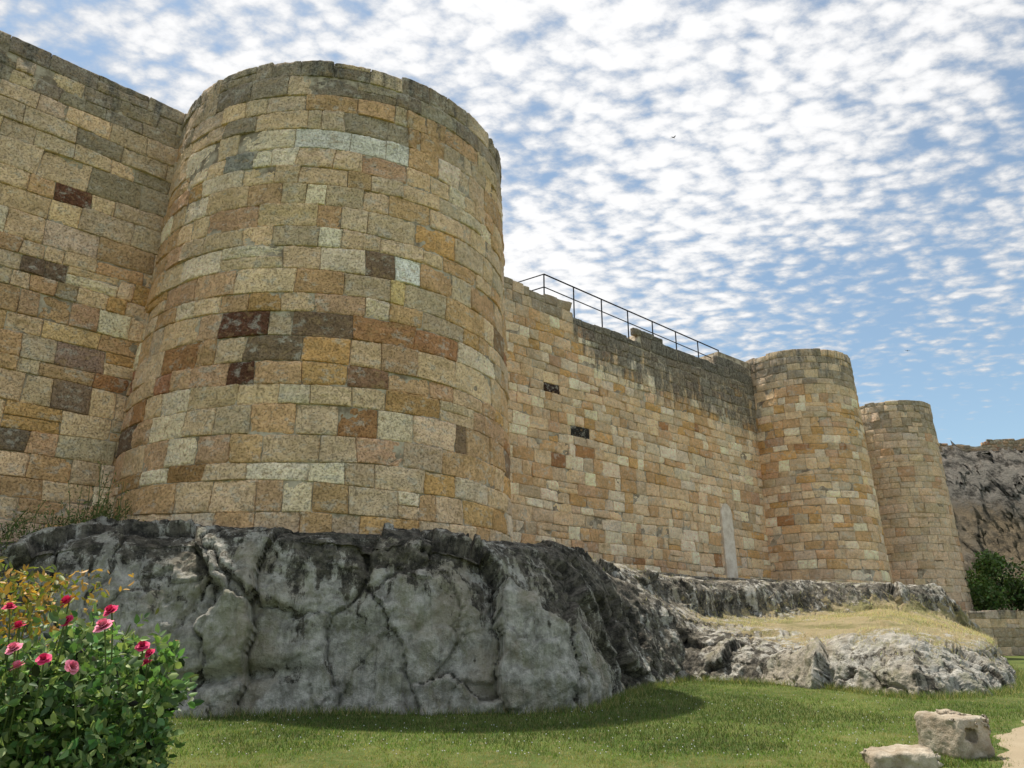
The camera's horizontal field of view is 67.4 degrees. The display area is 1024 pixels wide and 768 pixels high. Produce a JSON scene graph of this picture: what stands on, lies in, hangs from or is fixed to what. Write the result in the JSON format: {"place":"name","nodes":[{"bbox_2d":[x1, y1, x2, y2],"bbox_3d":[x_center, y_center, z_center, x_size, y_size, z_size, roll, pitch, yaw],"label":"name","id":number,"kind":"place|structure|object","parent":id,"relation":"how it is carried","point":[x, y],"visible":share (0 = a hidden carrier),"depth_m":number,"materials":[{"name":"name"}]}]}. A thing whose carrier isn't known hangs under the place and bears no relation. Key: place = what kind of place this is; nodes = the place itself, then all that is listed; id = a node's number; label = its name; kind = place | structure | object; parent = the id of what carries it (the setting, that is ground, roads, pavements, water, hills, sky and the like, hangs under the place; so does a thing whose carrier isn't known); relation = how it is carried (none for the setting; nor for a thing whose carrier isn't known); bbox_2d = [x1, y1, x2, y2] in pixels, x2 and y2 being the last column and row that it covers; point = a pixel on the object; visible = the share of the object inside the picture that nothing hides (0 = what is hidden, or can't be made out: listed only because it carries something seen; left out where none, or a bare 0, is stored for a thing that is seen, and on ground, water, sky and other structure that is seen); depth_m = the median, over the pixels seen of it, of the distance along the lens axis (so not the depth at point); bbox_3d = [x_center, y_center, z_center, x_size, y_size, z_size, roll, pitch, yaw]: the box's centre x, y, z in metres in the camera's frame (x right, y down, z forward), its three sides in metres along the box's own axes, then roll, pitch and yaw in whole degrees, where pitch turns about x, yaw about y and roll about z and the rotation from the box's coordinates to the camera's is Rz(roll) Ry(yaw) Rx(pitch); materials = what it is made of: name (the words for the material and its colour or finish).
{"place":"outdoors","nodes":[
{"label":"outdoors","id":0,"kind":"place"},
{"bbox_2d":[105,60,512,541],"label":"stone tower","id":1,"kind":"structure","parent":0,"point":[322,346],"depth_m":17.18,"materials":[{"name":"beige stone"}]},
{"bbox_2d":[0,0,1023,446],"label":"sky","id":2,"kind":"structure","parent":0,"point":[846,177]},
{"bbox_2d":[101,656,1023,767],"bbox_3d":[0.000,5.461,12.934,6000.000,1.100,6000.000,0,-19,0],"label":"lawn ground","id":3,"kind":"structure","parent":0,"point":[1018,661],"depth_m":10.59,"materials":[{"name":"green plant"}]},
{"bbox_2d":[0,595,149,767],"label":"rose bush","id":4,"kind":"object","parent":3,"relation":"on","point":[17,692],"visible":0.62,"depth_m":3.35,"materials":[{"name":"green plant"}]},
{"bbox_2d":[0,556,179,719],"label":"shrub","id":5,"kind":"object","parent":3,"relation":"on","point":[5,589],"visible":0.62,"depth_m":5.20,"materials":[{"name":"yellow plant"}]},
{"bbox_2d":[5,604,203,767],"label":"rose bush","id":6,"kind":"object","parent":3,"relation":"on","point":[131,709],"visible":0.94,"depth_m":3.36,"materials":[{"name":"green plant"}]},
{"bbox_2d":[0,515,1016,717],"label":"rock outcrop","id":7,"kind":"object","parent":3,"relation":"on","point":[260,617],"visible":0.75,"depth_m":13.87,"materials":[{"name":"grey stone"}]},
{"bbox_2d":[0,461,132,556],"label":"wall weeds","id":8,"kind":"object","parent":7,"relation":"on","point":[68,521],"depth_m":15.34,"materials":[{"name":"green plant"}]},
{"bbox_2d":[0,40,179,527],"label":"stone wall","id":9,"kind":"structure","parent":7,"relation":"on","point":[47,75],"depth_m":18.02,"materials":[{"name":"brown stone"}]},
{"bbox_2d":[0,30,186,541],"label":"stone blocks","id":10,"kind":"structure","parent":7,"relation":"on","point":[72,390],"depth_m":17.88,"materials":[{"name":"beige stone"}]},
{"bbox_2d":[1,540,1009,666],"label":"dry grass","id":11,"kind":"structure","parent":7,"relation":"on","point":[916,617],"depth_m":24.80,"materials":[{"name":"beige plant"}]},
{"bbox_2d":[505,283,768,578],"bbox_3d":[5.438,3.204,34.274,21.486,12.190,2.307,15,-24,-38],"label":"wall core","id":12,"kind":"object","parent":7,"relation":"on","point":[638,339],"visible":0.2,"depth_m":32.65,"materials":[{"name":"brown stone"}]},
{"bbox_2d":[518,274,718,357],"bbox_3d":[5.768,-2.485,35.708,12.745,2.089,1.550,12,-22,-31],"label":"metal railing","id":13,"kind":"object","parent":12,"relation":"on","point":[601,311],"visible":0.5,"depth_m":34.77,"materials":[{"name":"black metal"}]},
{"bbox_2d":[504,276,771,578],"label":"stone wall","id":14,"kind":"structure","parent":12,"relation":"on","point":[570,327],"depth_m":32.41,"materials":[{"name":"beige stone"}]},
{"bbox_2d":[720,503,737,577],"bbox_3d":[9.931,7.363,35.281,0.840,3.750,0.215,15,-24,-38],"label":"rendered doorway","id":15,"kind":"structure","parent":12,"relation":"attached to","point":[727,532],"depth_m":35.23,"materials":[{"name":"grey stone"}]},
{"bbox_2d":[746,348,892,582],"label":"stone tower","id":16,"kind":"structure","parent":7,"relation":"on","point":[822,517],"depth_m":37.44,"materials":[{"name":"beige stone"}]},
{"bbox_2d":[860,400,974,610],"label":"stone tower","id":17,"kind":"structure","parent":7,"relation":"on","point":[921,535],"depth_m":44.14,"materials":[{"name":"beige stone"}]},
{"bbox_2d":[170,692,912,755],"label":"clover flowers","id":18,"kind":"object","parent":3,"relation":"on","point":[577,731],"visible":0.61,"depth_m":10.39,"materials":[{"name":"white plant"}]},
{"bbox_2d":[860,744,943,767],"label":"carved stone block","id":19,"kind":"object","parent":3,"relation":"on","point":[905,756],"depth_m":8.52,"materials":[{"name":"stone"}]},
{"bbox_2d":[914,709,994,759],"bbox_3d":[5.417,4.299,9.421,0.565,0.534,0.707,4,-17,-18],"label":"carved stone block","id":20,"kind":"object","parent":3,"relation":"on","point":[950,733],"depth_m":9.21,"materials":[{"name":"stone"}]},
{"bbox_2d":[970,615,1022,655],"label":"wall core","id":21,"kind":"object","parent":3,"relation":"on","point":[993,632],"visible":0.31,"depth_m":38.70,"materials":[{"name":"grey stone"}]},
{"bbox_2d":[964,610,1023,655],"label":"low stone wall","id":22,"kind":"structure","parent":21,"relation":"on","point":[1007,626],"depth_m":38.60,"materials":[{"name":"beige stone"}]},
{"bbox_2d":[993,720,1023,767],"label":"footpath","id":23,"kind":"structure","parent":3,"relation":"on","point":[1016,743],"depth_m":9.68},
{"bbox_2d":[170,661,1023,720],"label":"tall grass","id":24,"kind":"structure","parent":0,"point":[611,701],"depth_m":14.97,"materials":[{"name":"green plant"}]},
{"bbox_2d":[940,440,1023,610],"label":"rocky hillside","id":25,"kind":"structure","parent":0,"point":[986,491],"depth_m":56.23,"materials":[{"name":"grey stone"}]},
{"bbox_2d":[955,439,1023,450],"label":"rocky cliff","id":26,"kind":"structure","parent":25,"relation":"on","point":[977,447],"depth_m":62.32,"materials":[{"name":"stone"}]},
{"bbox_2d":[939,438,1023,451],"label":"stone blocks","id":27,"kind":"structure","parent":26,"relation":"on","point":[999,444],"depth_m":62.26,"materials":[{"name":"beige stone"}]},
{"bbox_2d":[965,549,1023,610],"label":"bushes","id":28,"kind":"object","parent":25,"relation":"on","point":[986,593],"visible":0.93,"depth_m":43.37,"materials":[{"name":"green plant"}]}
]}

